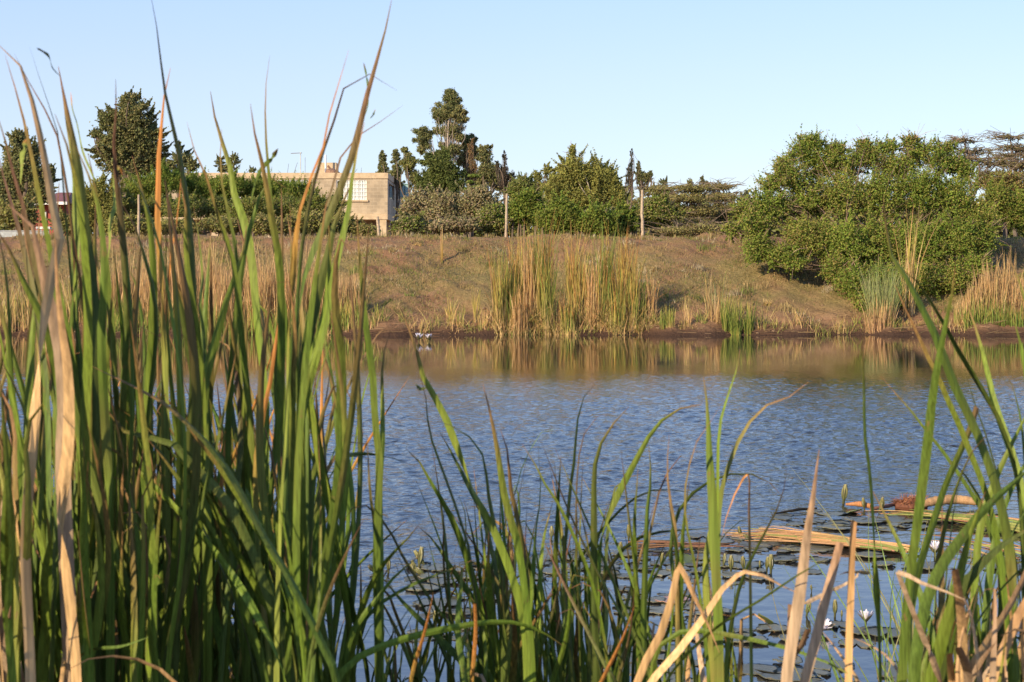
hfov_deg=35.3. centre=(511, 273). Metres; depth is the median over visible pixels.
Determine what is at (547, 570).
lily pad
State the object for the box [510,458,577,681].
cattail
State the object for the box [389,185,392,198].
side window pane
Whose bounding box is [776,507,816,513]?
floating stick
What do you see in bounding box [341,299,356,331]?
reed shoots
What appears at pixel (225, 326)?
reed shoots
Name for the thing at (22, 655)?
cattail
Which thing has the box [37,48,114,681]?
cattail
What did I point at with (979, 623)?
cattail
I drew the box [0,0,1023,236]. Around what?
sky
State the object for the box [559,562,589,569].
lily pad
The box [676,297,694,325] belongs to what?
reed tuft
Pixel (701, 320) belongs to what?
mud tuft
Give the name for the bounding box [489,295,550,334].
dead reeds
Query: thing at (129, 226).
thorn scrub
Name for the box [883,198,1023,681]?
cattail
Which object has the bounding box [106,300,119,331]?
reed shoots
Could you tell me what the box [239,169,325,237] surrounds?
spreading tree
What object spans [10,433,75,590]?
cattail
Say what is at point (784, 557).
lily pad
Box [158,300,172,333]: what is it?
reed shoots
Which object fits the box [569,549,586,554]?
lily pad
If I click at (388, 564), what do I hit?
lily bud
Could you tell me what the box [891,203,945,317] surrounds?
reed tuft
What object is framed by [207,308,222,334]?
reed shoots
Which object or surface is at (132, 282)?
reed tuft
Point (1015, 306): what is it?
reed tuft
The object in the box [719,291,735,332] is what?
reed tuft
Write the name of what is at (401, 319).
mud tuft
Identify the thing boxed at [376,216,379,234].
fence post
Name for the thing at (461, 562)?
lily pad
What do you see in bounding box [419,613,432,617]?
lily pad
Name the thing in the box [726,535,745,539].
lily pad
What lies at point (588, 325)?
mud tuft
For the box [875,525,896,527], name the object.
lily pad
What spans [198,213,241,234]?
thorn scrub
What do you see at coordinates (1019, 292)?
reed tuft
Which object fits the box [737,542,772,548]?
lily pad
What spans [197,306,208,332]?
reed shoots
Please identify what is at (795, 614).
dead cattail
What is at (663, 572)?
lily pad
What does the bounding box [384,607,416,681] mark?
cattail
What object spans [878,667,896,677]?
lily pad
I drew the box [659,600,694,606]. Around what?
lily pad
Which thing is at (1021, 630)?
dead cattail
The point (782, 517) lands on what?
lily pad
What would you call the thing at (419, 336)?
lily flower
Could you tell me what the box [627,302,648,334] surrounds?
dead reeds
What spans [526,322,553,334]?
mud tuft
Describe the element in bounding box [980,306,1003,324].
mud tuft
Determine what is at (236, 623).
cattail
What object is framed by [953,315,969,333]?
mud tuft
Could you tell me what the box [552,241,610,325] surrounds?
reed tuft
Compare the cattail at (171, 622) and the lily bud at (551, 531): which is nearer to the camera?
the cattail at (171, 622)
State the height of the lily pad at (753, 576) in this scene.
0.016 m
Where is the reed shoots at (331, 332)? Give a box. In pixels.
[328,308,347,334]
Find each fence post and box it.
[137,194,139,233]
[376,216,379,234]
[505,194,507,236]
[640,190,643,235]
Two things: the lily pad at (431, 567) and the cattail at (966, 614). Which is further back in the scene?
the lily pad at (431, 567)
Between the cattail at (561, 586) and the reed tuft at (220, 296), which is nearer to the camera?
the cattail at (561, 586)
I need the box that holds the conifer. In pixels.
[71,170,128,235]
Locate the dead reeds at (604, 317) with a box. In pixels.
[592,292,619,330]
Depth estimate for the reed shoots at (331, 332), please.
36.95 m
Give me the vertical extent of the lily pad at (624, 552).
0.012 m
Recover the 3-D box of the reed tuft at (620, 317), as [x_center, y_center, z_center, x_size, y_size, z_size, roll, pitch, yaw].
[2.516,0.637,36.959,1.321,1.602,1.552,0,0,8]
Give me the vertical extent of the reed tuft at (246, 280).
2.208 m
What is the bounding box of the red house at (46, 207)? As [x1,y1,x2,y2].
[34,192,71,234]
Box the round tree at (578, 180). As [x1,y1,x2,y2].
[534,143,630,235]
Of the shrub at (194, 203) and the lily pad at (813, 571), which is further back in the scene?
the shrub at (194, 203)
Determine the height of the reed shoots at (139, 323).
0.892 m
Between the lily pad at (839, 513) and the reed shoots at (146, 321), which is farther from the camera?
the reed shoots at (146, 321)
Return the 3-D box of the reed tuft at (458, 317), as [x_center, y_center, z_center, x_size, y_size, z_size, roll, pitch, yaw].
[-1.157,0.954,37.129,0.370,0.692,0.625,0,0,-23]
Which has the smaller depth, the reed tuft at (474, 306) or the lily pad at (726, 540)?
the lily pad at (726, 540)
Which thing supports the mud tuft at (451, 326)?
on the ground at (831, 303)
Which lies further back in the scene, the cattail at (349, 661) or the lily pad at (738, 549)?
the lily pad at (738, 549)
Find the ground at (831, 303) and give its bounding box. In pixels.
[0,232,1023,335]
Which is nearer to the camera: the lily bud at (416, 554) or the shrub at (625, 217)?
the lily bud at (416, 554)
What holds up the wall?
on the ground at (831, 303)
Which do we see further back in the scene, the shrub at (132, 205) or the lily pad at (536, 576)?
the shrub at (132, 205)
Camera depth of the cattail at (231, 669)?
2.01 m
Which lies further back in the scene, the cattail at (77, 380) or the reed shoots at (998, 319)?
the reed shoots at (998, 319)
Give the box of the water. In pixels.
[0,335,1023,681]
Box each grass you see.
[767,566,1018,681]
[792,470,997,681]
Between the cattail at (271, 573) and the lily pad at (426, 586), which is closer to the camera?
the cattail at (271, 573)
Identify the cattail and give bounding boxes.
[0,46,81,681]
[0,124,59,681]
[0,211,76,669]
[0,275,102,681]
[0,320,24,460]
[0,381,20,681]
[0,403,59,681]
[0,436,33,681]
[0,506,31,681]
[2,378,23,439]
[4,313,272,498]
[5,49,81,584]
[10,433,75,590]
[11,471,21,536]
[21,169,201,681]
[31,472,40,658]
[32,518,116,681]
[33,204,96,619]
[35,326,153,640]
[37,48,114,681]
[38,603,41,631]
[46,353,114,536]
[49,171,134,681]
[50,348,175,635]
[52,312,164,467]
[52,457,52,498]
[54,637,175,681]
[72,400,119,526]
[74,344,147,609]
[74,424,110,681]
[76,322,143,437]
[77,461,165,681]
[88,83,158,681]
[92,366,340,681]
[96,410,224,568]
[97,247,147,564]
[104,320,235,681]
[104,525,114,564]
[113,381,406,553]
[113,462,173,681]
[114,450,142,681]
[115,490,161,681]
[126,229,247,681]
[128,434,229,681]
[129,406,283,681]
[135,393,273,511]
[137,282,180,420]
[147,327,239,677]
[152,3,206,681]
[152,403,220,681]
[154,386,349,681]
[154,452,175,497]
[155,480,162,643]
[156,437,234,671]
[157,455,162,608]
[158,545,161,659]
[159,535,198,681]
[162,591,283,681]
[165,177,289,681]
[169,210,246,681]
[169,401,366,681]
[174,434,365,627]
[176,267,252,662]
[183,341,276,551]
[187,91,269,681]
[196,413,245,681]
[196,467,269,681]
[197,428,265,681]
[199,624,234,681]
[203,430,362,681]
[212,336,387,575]
[214,384,274,681]
[219,484,284,623]
[220,362,317,581]
[221,216,307,678]
[222,326,398,569]
[236,449,275,667]
[250,57,289,681]
[253,50,395,681]
[255,194,368,681]
[260,518,408,596]
[288,0,402,622]
[307,226,369,681]
[313,268,362,670]
[335,566,400,661]
[338,526,562,681]
[340,621,402,681]
[346,505,575,681]
[349,220,403,681]
[355,558,365,667]
[355,619,394,655]
[356,585,443,681]
[371,629,401,681]
[384,448,494,681]
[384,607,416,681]
[396,429,563,681]
[399,306,529,681]
[402,593,468,681]
[408,595,432,681]
[416,481,498,681]
[433,583,466,681]
[448,564,484,681]
[451,502,579,681]
[452,496,494,679]
[453,532,572,636]
[453,562,548,616]
[455,466,513,681]
[457,536,512,681]
[464,501,495,673]
[466,535,497,630]
[470,603,485,681]
[471,486,520,640]
[483,385,552,681]
[497,504,522,681]
[497,524,556,667]
[497,567,522,679]
[505,532,575,681]
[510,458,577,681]
[522,382,627,681]
[524,538,563,681]
[536,541,578,681]
[538,511,693,681]
[538,575,585,681]
[541,442,695,681]
[549,537,611,681]
[553,529,584,657]
[555,601,583,681]
[557,453,592,681]
[568,404,705,681]
[569,524,658,670]
[577,501,654,681]
[578,534,666,681]
[599,570,805,681]
[622,554,655,675]
[625,516,767,681]
[631,621,669,681]
[632,450,650,681]
[633,562,718,681]
[633,622,667,681]
[649,555,860,681]
[667,441,700,681]
[669,382,807,681]
[684,352,739,681]
[685,656,698,681]
[694,580,728,681]
[703,544,774,681]
[722,474,752,681]
[724,470,786,681]
[724,629,734,681]
[781,452,869,681]
[800,542,858,681]
[845,521,897,681]
[862,344,881,681]
[873,492,956,681]
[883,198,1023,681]
[896,266,987,681]
[896,570,1023,681]
[908,464,1023,681]
[920,608,937,681]
[927,559,998,666]
[948,568,997,659]
[949,550,990,671]
[951,569,995,681]
[952,418,1023,681]
[962,259,1023,681]
[964,574,1004,647]
[969,554,1018,640]
[972,538,983,600]
[973,608,1021,681]
[1001,573,1020,681]
[1001,612,1023,681]
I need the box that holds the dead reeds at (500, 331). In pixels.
[489,308,525,334]
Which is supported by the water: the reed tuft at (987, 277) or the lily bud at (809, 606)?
the lily bud at (809, 606)
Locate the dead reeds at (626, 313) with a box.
[614,289,645,330]
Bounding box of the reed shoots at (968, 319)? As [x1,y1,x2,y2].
[959,302,975,328]
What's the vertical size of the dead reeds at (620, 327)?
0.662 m
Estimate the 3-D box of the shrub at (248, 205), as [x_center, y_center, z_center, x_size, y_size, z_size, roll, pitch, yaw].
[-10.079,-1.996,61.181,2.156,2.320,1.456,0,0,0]
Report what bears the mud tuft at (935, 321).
on the ground at (831, 303)
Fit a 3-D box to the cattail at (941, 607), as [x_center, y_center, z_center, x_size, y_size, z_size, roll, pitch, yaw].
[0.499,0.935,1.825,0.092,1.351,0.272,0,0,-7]
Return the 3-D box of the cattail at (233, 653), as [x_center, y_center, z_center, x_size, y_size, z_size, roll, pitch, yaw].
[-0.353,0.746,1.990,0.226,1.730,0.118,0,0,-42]
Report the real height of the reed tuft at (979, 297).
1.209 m
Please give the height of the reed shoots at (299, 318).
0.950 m
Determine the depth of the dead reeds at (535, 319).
37.17 m
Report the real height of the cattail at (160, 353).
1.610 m
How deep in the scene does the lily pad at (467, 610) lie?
6.66 m
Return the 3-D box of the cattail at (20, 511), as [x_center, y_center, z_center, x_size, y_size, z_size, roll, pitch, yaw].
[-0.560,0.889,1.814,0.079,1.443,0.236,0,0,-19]
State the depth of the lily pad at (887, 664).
5.77 m
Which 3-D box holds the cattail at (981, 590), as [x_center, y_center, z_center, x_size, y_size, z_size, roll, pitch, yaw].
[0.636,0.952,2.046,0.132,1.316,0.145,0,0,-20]
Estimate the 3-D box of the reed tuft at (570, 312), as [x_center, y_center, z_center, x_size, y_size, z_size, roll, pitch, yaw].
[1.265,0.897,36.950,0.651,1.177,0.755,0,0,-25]
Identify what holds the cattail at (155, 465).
in the water
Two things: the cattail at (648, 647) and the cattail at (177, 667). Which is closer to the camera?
the cattail at (177, 667)
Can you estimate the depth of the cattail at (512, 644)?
2.01 m
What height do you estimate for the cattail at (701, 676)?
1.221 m
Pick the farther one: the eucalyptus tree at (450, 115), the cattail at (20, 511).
the eucalyptus tree at (450, 115)
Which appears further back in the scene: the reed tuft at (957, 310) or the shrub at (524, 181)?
the shrub at (524, 181)
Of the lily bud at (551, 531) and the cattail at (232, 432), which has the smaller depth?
the cattail at (232, 432)
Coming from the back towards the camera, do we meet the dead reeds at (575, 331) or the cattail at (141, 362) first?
the dead reeds at (575, 331)
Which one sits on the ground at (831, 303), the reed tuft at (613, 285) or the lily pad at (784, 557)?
the reed tuft at (613, 285)
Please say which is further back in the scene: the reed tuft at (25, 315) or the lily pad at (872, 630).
the reed tuft at (25, 315)
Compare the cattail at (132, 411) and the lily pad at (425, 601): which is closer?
the cattail at (132, 411)
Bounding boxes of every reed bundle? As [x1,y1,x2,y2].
[628,540,747,550]
[726,526,920,553]
[870,509,1019,531]
[921,534,1020,558]
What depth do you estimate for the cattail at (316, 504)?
2.13 m
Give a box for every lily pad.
[404,576,426,581]
[407,582,441,591]
[408,633,433,641]
[412,598,456,606]
[418,572,446,578]
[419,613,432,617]
[421,564,455,570]
[425,606,451,613]
[427,576,457,584]
[446,607,469,614]
[450,572,481,578]
[459,560,475,565]
[530,554,558,559]
[530,559,551,564]
[535,574,548,578]
[543,549,558,554]
[543,568,571,574]
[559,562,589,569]
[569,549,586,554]
[601,562,620,567]
[601,569,620,574]
[611,550,639,555]
[617,573,632,577]
[619,585,629,590]
[624,562,652,569]
[647,596,665,602]
[649,560,674,565]
[649,605,674,613]
[654,569,691,577]
[654,596,689,602]
[657,593,668,596]
[658,653,674,661]
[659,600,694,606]
[661,644,691,652]
[661,673,685,681]
[666,565,691,570]
[667,665,674,672]
[670,575,709,582]
[670,677,692,681]
[683,590,697,596]
[683,603,731,614]
[684,553,699,562]
[686,533,721,537]
[686,567,701,572]
[689,553,709,557]
[692,633,723,641]
[698,537,734,542]
[709,554,740,561]
[721,571,737,576]
[722,560,764,568]
[725,547,744,551]
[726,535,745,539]
[731,631,768,642]
[733,663,777,674]
[734,628,758,632]
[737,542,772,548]
[745,547,768,551]
[745,573,772,579]
[748,568,766,571]
[751,536,775,541]
[751,539,781,545]
[754,576,773,579]
[755,666,816,681]
[756,623,786,631]
[758,613,773,623]
[770,516,791,519]
[771,513,793,516]
[772,656,802,663]
[773,553,798,560]
[776,549,790,551]
[777,557,796,562]
[778,544,798,548]
[778,634,802,640]
[786,521,804,525]
[786,546,800,550]
[801,669,830,676]
[803,518,826,522]
[808,569,821,573]
[809,556,831,561]
[810,544,834,550]
[810,677,825,681]
[814,659,854,670]
[816,523,850,529]
[817,511,845,515]
[824,519,850,525]
[829,620,854,627]
[838,639,876,647]
[840,626,866,634]
[844,508,861,514]
[844,517,866,520]
[852,518,890,523]
[855,550,886,557]
[862,626,899,637]
[871,561,894,565]
[874,527,897,531]
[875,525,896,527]
[877,514,897,517]
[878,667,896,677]
[882,661,897,666]
[886,522,909,526]
[887,516,912,522]
[898,523,928,528]
[901,561,934,569]
[939,510,967,515]
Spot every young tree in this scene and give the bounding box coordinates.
[161,140,199,198]
[213,151,256,172]
[532,161,552,197]
[633,160,653,205]
[658,175,668,187]
[686,175,708,219]
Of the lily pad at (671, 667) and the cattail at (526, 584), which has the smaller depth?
the cattail at (526, 584)
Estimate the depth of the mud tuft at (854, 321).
37.35 m
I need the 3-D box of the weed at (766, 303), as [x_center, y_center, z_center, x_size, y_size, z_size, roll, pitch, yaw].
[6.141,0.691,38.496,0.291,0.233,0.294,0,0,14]
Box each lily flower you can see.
[414,333,424,341]
[424,334,433,341]
[823,618,834,630]
[857,609,873,625]
[929,541,938,556]
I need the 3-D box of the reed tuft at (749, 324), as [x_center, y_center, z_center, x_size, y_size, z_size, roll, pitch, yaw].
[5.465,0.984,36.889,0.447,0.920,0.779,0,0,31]
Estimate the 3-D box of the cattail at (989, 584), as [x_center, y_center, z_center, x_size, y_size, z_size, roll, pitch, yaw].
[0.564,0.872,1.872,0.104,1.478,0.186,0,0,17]
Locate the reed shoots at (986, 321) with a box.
[979,298,995,323]
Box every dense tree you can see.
[414,145,467,234]
[474,144,502,236]
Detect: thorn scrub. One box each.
[0,192,51,229]
[46,206,70,235]
[102,209,154,236]
[154,213,204,235]
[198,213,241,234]
[246,210,300,237]
[278,205,342,235]
[332,210,363,234]
[350,220,381,235]
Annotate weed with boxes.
[347,264,357,275]
[441,223,442,261]
[763,298,772,305]
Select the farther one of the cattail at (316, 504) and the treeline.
the treeline
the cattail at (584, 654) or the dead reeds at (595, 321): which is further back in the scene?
the dead reeds at (595, 321)
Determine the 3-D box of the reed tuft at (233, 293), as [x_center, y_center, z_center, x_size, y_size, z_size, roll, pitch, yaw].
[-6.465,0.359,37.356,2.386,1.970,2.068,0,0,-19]
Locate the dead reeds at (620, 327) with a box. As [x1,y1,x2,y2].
[606,316,637,334]
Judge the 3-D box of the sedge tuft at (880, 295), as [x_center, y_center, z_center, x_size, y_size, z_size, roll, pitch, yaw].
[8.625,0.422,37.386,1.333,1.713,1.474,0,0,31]
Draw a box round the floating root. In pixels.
[846,492,983,509]
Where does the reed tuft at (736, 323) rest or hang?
on the ground at (831, 303)
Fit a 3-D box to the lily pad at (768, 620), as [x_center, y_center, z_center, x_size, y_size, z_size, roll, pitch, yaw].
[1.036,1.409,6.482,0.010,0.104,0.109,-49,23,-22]
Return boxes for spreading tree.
[121,157,187,235]
[172,166,251,235]
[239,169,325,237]
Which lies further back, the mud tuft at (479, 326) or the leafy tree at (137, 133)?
the leafy tree at (137, 133)
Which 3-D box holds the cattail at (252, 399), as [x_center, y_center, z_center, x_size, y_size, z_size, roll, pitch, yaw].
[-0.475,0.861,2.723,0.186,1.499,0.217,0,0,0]
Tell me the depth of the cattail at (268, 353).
2.31 m
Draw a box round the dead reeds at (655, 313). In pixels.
[644,307,659,324]
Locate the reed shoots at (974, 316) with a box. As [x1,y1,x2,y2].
[967,304,980,324]
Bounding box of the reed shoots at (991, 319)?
[984,299,1005,323]
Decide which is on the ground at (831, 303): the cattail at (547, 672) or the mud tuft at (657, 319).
the mud tuft at (657, 319)
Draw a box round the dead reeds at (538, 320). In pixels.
[528,296,557,333]
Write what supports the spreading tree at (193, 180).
on the ground at (831, 303)
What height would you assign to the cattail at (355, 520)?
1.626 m
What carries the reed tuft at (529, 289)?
on the ground at (831, 303)
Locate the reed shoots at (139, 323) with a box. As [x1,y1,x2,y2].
[137,302,142,334]
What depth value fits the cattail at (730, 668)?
2.13 m
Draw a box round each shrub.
[114,187,144,234]
[133,189,167,236]
[154,186,201,233]
[193,189,232,234]
[221,193,267,235]
[255,189,300,236]
[282,189,332,235]
[310,189,352,235]
[388,208,432,236]
[393,184,433,217]
[418,182,468,235]
[426,212,481,237]
[450,180,505,236]
[464,174,480,236]
[468,200,519,236]
[501,184,548,237]
[502,170,541,236]
[531,189,590,235]
[571,195,628,235]
[609,197,639,237]
[634,190,692,236]
[977,172,1023,237]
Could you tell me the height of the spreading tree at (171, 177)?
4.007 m
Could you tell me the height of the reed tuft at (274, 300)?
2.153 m
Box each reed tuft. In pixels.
[0,283,23,331]
[13,275,30,331]
[59,270,82,322]
[100,262,122,315]
[109,241,136,312]
[120,258,149,307]
[121,251,169,326]
[132,246,173,321]
[148,251,184,313]
[159,254,217,321]
[160,233,203,321]
[194,236,232,321]
[198,249,243,329]
[210,251,249,328]
[222,243,287,323]
[223,237,270,322]
[242,261,275,331]
[243,245,297,314]
[261,236,338,321]
[276,255,321,324]
[305,263,325,314]
[319,271,346,324]
[331,294,350,322]
[338,272,359,318]
[341,264,387,313]
[343,304,359,327]
[355,310,379,328]
[372,303,384,319]
[441,246,530,330]
[444,294,457,324]
[455,305,467,328]
[471,287,482,322]
[475,309,491,326]
[476,241,527,332]
[487,206,577,330]
[497,234,562,330]
[498,220,555,320]
[500,285,534,334]
[527,237,564,334]
[537,219,616,319]
[551,291,567,331]
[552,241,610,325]
[555,290,577,334]
[571,217,629,327]
[573,250,615,330]
[580,218,663,326]
[584,258,625,315]
[595,268,636,334]
[616,249,671,332]
[625,266,654,328]
[641,270,659,323]
[653,303,675,327]
[658,305,671,329]
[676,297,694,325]
[701,271,739,323]
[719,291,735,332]
[722,296,745,334]
[742,301,756,334]
[754,313,766,329]
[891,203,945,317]
[953,296,972,325]
[958,255,1006,320]
[959,281,983,315]
[969,277,989,318]
[985,264,1016,321]
[993,247,1023,321]
[1004,287,1023,322]
[1014,273,1023,313]
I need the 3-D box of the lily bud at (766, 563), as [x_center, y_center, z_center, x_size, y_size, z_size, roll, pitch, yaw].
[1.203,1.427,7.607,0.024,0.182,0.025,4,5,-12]
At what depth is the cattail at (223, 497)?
1.74 m
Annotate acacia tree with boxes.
[627,176,688,235]
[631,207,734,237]
[662,174,735,226]
[697,177,747,234]
[941,130,1023,205]
[971,161,1023,237]
[975,126,1023,236]
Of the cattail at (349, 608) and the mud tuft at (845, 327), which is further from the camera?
the mud tuft at (845, 327)
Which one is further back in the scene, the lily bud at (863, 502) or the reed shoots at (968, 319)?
the reed shoots at (968, 319)
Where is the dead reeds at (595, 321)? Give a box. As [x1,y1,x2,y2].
[579,306,607,332]
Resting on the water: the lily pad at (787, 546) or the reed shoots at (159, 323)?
the lily pad at (787, 546)
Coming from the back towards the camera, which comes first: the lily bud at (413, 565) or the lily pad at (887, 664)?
the lily bud at (413, 565)
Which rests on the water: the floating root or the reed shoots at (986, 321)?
the floating root
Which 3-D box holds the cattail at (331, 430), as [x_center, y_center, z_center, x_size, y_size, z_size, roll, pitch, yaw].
[-0.316,0.845,2.449,0.272,1.530,0.107,0,0,-33]
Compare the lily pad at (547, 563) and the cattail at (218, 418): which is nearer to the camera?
the cattail at (218, 418)
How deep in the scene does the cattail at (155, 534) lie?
1.97 m
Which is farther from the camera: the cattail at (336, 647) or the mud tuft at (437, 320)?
the mud tuft at (437, 320)
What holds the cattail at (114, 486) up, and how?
in the water
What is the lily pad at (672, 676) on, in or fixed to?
on the water
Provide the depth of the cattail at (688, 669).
2.14 m
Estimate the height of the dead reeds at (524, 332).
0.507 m
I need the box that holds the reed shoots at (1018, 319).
[1015,306,1022,326]
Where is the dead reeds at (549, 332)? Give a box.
[535,301,564,334]
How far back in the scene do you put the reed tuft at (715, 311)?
37.26 m
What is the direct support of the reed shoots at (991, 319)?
on the ground at (831, 303)
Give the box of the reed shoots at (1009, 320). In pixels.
[1005,302,1018,326]
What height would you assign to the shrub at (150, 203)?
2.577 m
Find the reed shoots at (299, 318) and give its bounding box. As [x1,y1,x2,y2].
[291,308,306,332]
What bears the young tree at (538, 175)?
on the ground at (831, 303)
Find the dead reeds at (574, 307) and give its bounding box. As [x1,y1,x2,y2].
[558,288,582,323]
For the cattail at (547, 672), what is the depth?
2.04 m
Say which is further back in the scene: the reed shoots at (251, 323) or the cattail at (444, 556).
the reed shoots at (251, 323)
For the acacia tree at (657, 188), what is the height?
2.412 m
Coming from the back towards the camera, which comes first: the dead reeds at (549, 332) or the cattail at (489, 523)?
the dead reeds at (549, 332)
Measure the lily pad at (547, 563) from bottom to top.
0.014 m
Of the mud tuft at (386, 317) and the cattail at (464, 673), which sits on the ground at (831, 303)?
the mud tuft at (386, 317)
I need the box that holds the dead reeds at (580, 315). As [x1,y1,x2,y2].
[558,298,589,327]
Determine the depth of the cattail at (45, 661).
1.66 m
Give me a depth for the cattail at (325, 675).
2.03 m
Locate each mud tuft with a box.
[369,307,389,320]
[395,310,410,323]
[408,316,427,333]
[419,303,451,328]
[419,317,433,334]
[442,315,461,333]
[459,315,487,333]
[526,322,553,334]
[551,320,571,334]
[579,317,598,333]
[653,304,675,325]
[675,316,697,328]
[677,316,689,329]
[685,308,709,323]
[753,304,776,323]
[767,317,789,332]
[782,308,807,329]
[793,307,817,334]
[811,318,832,334]
[831,311,847,332]
[838,317,855,334]
[848,310,869,331]
[863,318,874,334]
[881,314,896,327]
[885,314,907,330]
[931,311,943,329]
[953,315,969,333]
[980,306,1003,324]
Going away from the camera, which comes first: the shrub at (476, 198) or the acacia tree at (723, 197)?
the shrub at (476, 198)
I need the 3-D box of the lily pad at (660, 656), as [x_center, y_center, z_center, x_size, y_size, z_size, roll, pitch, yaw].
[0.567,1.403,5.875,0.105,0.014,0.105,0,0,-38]
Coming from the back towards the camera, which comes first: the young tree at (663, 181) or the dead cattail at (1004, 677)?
the young tree at (663, 181)
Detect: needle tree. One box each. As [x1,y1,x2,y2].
[464,137,477,237]
[489,150,517,204]
[624,148,639,235]
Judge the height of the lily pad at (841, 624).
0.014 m
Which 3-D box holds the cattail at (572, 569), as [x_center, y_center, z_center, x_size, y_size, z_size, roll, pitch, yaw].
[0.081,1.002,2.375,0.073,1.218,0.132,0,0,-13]
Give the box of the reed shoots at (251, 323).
[244,306,253,334]
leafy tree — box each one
[0,127,61,229]
[83,85,176,214]
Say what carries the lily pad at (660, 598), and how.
on the water
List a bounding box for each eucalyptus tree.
[375,150,389,172]
[388,149,405,233]
[396,146,422,196]
[411,87,469,235]
[456,133,478,235]
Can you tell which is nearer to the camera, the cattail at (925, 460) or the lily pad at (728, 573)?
the cattail at (925, 460)
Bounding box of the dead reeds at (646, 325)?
[633,308,657,332]
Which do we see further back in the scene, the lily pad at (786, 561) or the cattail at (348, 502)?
the lily pad at (786, 561)
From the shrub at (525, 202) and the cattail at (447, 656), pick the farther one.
the shrub at (525, 202)
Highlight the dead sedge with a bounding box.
[859,296,897,333]
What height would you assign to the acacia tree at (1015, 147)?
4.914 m
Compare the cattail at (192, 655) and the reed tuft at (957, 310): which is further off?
the reed tuft at (957, 310)
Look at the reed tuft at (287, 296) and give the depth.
37.29 m
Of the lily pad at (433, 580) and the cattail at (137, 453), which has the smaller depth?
the cattail at (137, 453)
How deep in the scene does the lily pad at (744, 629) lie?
6.32 m
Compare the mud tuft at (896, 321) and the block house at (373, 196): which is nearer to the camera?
the mud tuft at (896, 321)
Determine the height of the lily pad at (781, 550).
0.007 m
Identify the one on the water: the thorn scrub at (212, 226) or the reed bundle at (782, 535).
the reed bundle at (782, 535)
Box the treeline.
[0,188,1022,237]
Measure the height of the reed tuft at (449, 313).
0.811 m
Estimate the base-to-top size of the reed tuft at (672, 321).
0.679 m
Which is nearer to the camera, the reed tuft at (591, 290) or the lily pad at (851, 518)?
the lily pad at (851, 518)
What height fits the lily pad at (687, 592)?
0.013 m
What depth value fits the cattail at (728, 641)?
1.80 m
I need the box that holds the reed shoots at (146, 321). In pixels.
[143,303,159,334]
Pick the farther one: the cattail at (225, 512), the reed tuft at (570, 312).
the reed tuft at (570, 312)
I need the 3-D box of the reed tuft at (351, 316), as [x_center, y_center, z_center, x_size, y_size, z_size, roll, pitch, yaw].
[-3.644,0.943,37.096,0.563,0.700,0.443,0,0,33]
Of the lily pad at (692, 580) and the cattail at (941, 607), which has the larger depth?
the lily pad at (692, 580)
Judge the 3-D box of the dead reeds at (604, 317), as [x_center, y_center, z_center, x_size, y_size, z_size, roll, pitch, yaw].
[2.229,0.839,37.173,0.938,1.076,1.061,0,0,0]
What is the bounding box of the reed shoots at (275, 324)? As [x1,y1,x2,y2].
[267,305,286,334]
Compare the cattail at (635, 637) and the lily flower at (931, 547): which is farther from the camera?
the lily flower at (931, 547)
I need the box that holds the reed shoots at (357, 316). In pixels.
[347,295,369,329]
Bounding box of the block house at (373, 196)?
[164,152,410,236]
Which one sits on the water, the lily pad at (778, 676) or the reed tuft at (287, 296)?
the lily pad at (778, 676)
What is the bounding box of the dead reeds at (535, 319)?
[523,301,543,334]
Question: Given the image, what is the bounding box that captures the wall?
[0,230,43,236]
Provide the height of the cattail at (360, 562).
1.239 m
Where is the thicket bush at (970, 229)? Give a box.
[718,123,1011,311]
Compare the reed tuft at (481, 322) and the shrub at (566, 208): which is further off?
the shrub at (566, 208)
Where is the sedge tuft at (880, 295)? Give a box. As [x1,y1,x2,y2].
[855,257,913,325]
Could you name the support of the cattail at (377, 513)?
in the water
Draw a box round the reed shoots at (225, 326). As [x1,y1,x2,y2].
[216,309,233,334]
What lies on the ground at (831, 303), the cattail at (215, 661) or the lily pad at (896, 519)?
the cattail at (215, 661)
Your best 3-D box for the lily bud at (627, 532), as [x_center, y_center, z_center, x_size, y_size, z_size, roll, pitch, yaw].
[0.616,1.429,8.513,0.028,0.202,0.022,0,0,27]
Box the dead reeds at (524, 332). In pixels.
[511,321,534,334]
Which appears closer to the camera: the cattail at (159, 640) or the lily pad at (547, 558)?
the cattail at (159, 640)
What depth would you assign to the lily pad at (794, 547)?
8.20 m
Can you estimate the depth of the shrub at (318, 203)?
60.91 m
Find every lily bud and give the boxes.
[386,560,390,572]
[410,564,424,573]
[411,561,416,574]
[413,549,424,564]
[417,547,423,567]
[549,526,553,539]
[626,525,629,539]
[660,552,663,563]
[722,553,725,565]
[728,555,733,571]
[741,555,745,569]
[765,556,768,571]
[768,554,773,572]
[806,603,810,615]
[833,599,837,616]
[841,484,847,503]
[861,497,865,509]
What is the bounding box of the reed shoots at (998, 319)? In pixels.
[996,303,1005,326]
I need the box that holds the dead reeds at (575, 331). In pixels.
[558,315,587,334]
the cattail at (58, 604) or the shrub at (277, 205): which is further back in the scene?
the shrub at (277, 205)
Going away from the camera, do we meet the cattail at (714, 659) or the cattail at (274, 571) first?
the cattail at (714, 659)
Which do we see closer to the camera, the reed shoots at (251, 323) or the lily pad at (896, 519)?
the lily pad at (896, 519)
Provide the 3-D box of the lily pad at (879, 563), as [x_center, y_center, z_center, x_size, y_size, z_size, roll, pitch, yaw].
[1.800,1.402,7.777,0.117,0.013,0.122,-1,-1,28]
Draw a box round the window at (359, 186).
[336,180,366,199]
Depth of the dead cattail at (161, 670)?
1.53 m
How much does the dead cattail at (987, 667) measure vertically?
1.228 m
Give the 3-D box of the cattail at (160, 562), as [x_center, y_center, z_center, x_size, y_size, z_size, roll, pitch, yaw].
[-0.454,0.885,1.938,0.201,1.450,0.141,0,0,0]

